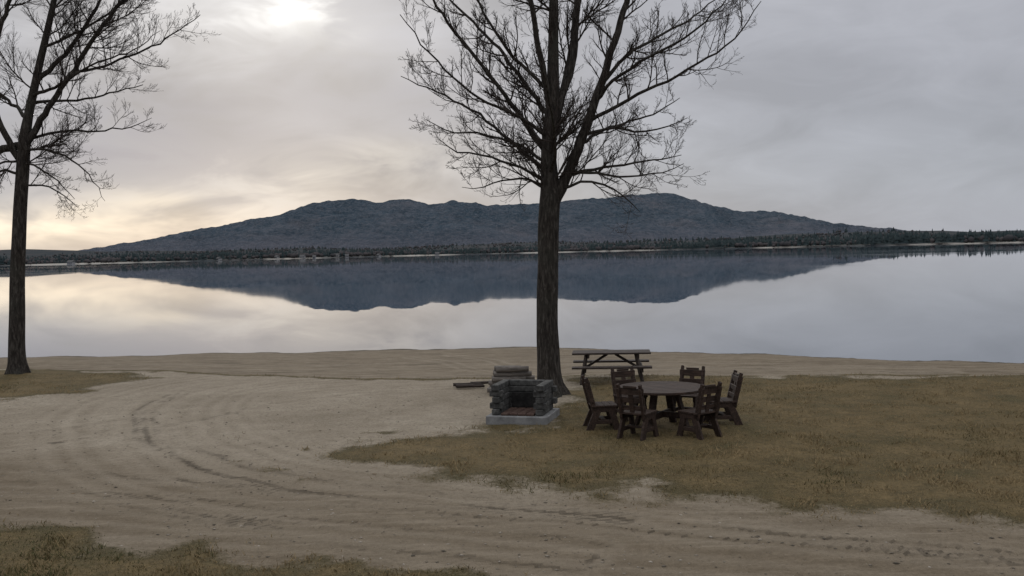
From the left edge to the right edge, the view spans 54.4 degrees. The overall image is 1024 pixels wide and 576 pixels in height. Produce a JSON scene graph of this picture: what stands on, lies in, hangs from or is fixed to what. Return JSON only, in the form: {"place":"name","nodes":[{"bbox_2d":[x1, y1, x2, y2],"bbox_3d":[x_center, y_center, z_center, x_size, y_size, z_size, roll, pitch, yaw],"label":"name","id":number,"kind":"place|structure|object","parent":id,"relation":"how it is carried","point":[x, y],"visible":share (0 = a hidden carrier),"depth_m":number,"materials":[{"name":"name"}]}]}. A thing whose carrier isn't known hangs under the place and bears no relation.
{"place":"outdoors","nodes":[
{"label":"outdoors","id":0,"kind":"place"},
{"bbox_2d":[77,193,906,251],"bbox_3d":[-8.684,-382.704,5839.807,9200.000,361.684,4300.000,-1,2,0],"label":"mountain","id":1,"kind":"structure","parent":0,"point":[351,223],"depth_m":4893.26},
{"bbox_2d":[0,347,1023,575],"bbox_3d":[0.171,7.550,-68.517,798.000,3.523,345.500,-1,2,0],"label":"ground","id":2,"kind":"structure","parent":0,"point":[173,379],"depth_m":15.07,"materials":[{"name":"beige sand"}]},
{"bbox_2d":[0,0,219,374],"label":"bare tree","id":3,"kind":"object","parent":2,"relation":"on","point":[21,149],"visible":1,"depth_m":28.98,"materials":[{"name":"brown plant"}]},
{"bbox_2d":[453,381,488,387],"bbox_3d":[-0.844,2.407,24.823,1.186,0.081,0.689,-2,2,-14],"label":"loose firewood","id":4,"kind":"object","parent":2,"relation":"on","point":[471,384],"visible":0.91,"depth_m":24.73,"materials":[{"name":"brown wood"}]},
{"bbox_2d":[487,365,534,392],"bbox_3d":[0.026,2.141,23.689,1.240,0.623,0.537,-1,2,0],"label":"log pile","id":5,"kind":"object","parent":2,"relation":"on","point":[510,372],"visible":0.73,"depth_m":23.47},
{"bbox_2d":[486,379,559,424],"bbox_3d":[0.221,2.256,19.718,1.220,0.779,1.160,-1,2,15],"label":"outdoor fireplace","id":6,"kind":"object","parent":2,"relation":"on","point":[524,401],"visible":0.99,"depth_m":19.47,"materials":[{"name":"stone"}]},
{"bbox_2d":[399,0,760,397],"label":"bare tree","id":7,"kind":"object","parent":2,"relation":"on","point":[553,185],"visible":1,"depth_m":22.16,"materials":[{"name":"brown plant"}]},
{"bbox_2d":[581,375,618,430],"bbox_3d":[1.645,2.136,18.480,0.661,1.018,0.520,-1,2,-4],"label":"wooden chair","id":8,"kind":"object","parent":2,"relation":"on","point":[593,418],"visible":0.98,"depth_m":18.26,"materials":[{"name":"brown wood"}]},
{"bbox_2d":[572,349,651,384],"bbox_3d":[2.516,2.001,25.194,1.960,0.801,1.698,-1,2,5],"label":"picnic table","id":9,"kind":"object","parent":2,"relation":"on","point":[639,366],"visible":0.95,"depth_m":24.87,"materials":[{"name":"brown wood"}]},
{"bbox_2d":[610,366,647,421],"bbox_3d":[2.294,2.075,19.462,0.520,1.018,0.661,-2,2,-21],"label":"wooden chair","id":10,"kind":"object","parent":2,"relation":"on","point":[623,374],"visible":0.41,"depth_m":19.62,"materials":[{"name":"brown wood"}]},
{"bbox_2d":[616,383,658,440],"bbox_3d":[2.196,2.153,17.454,0.520,1.018,0.661,0,3,35],"label":"wooden chair","id":11,"kind":"object","parent":2,"relation":"on","point":[630,410],"visible":0.98,"depth_m":17.32,"materials":[{"name":"brown wood"}]},
{"bbox_2d":[620,381,704,426],"bbox_3d":[2.771,2.213,18.447,1.640,0.767,1.632,-2,2,-12],"label":"round table","id":12,"kind":"object","parent":2,"relation":"on","point":[668,390],"visible":0.57,"depth_m":18.31,"materials":[{"name":"brown wood"}]},
{"bbox_2d":[673,365,704,411],"bbox_3d":[3.428,2.050,19.389,0.520,1.018,0.661,0,2,31],"label":"wooden chair","id":13,"kind":"object","parent":2,"relation":"on","point":[691,372],"visible":0.35,"depth_m":19.50,"materials":[{"name":"brown wood"}]},
{"bbox_2d":[676,381,722,439],"bbox_3d":[3.283,2.139,17.444,0.520,1.018,0.661,-3,3,-35],"label":"wooden chair","id":14,"kind":"object","parent":2,"relation":"on","point":[698,413],"visible":0.99,"depth_m":17.32,"materials":[{"name":"brown wood"}]},
{"bbox_2d":[703,370,742,424],"bbox_3d":[3.941,2.069,18.605,0.661,1.018,0.520,-1,2,-1],"label":"wooden chair","id":15,"kind":"object","parent":2,"relation":"on","point":[728,403],"visible":0.66,"depth_m":18.38,"materials":[{"name":"brown wood"}]},
{"bbox_2d":[0,243,1023,362],"bbox_3d":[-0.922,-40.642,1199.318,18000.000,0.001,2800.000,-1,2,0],"label":"lake","id":16,"kind":"structure","parent":0,"point":[945,302],"depth_m":74.44,"materials":[{"name":"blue liquid"}]},
{"bbox_2d":[0,372,1023,575],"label":"grass","id":17,"kind":"structure","parent":0,"point":[455,464],"depth_m":15.10,"materials":[{"name":"brown plant"}]},
{"bbox_2d":[0,230,1023,265],"bbox_3d":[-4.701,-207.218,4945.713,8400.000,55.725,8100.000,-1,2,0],"label":"shore","id":18,"kind":"structure","parent":0,"point":[34,252],"depth_m":3104.61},
{"bbox_2d":[67,260,75,263],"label":"cottage","id":19,"kind":"structure","parent":18,"relation":"on","point":[71,261],"depth_m":1229.84,"materials":[{"name":"grey"}]},
{"bbox_2d":[0,227,1023,264],"bbox_3d":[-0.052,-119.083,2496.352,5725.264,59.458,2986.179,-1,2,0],"label":"distant forest","id":20,"kind":"object","parent":18,"relation":"on","point":[874,238],"visible":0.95,"depth_m":1559.25,"materials":[{"name":"plant"}]},
{"bbox_2d":[0,0,1023,250],"label":"sky","id":21,"kind":"structure","parent":0,"point":[908,115],"materials":[{"name":"grey"}]},
{"bbox_2d":[2,395,1023,575],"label":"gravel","id":22,"kind":"structure","parent":0,"point":[757,536],"depth_m":12.16,"materials":[{"name":"grey gravel"}]},
{"bbox_2d":[24,362,1015,562],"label":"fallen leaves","id":23,"kind":"object","parent":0,"point":[439,432],"visible":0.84,"depth_m":14.36,"materials":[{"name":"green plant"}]}
]}

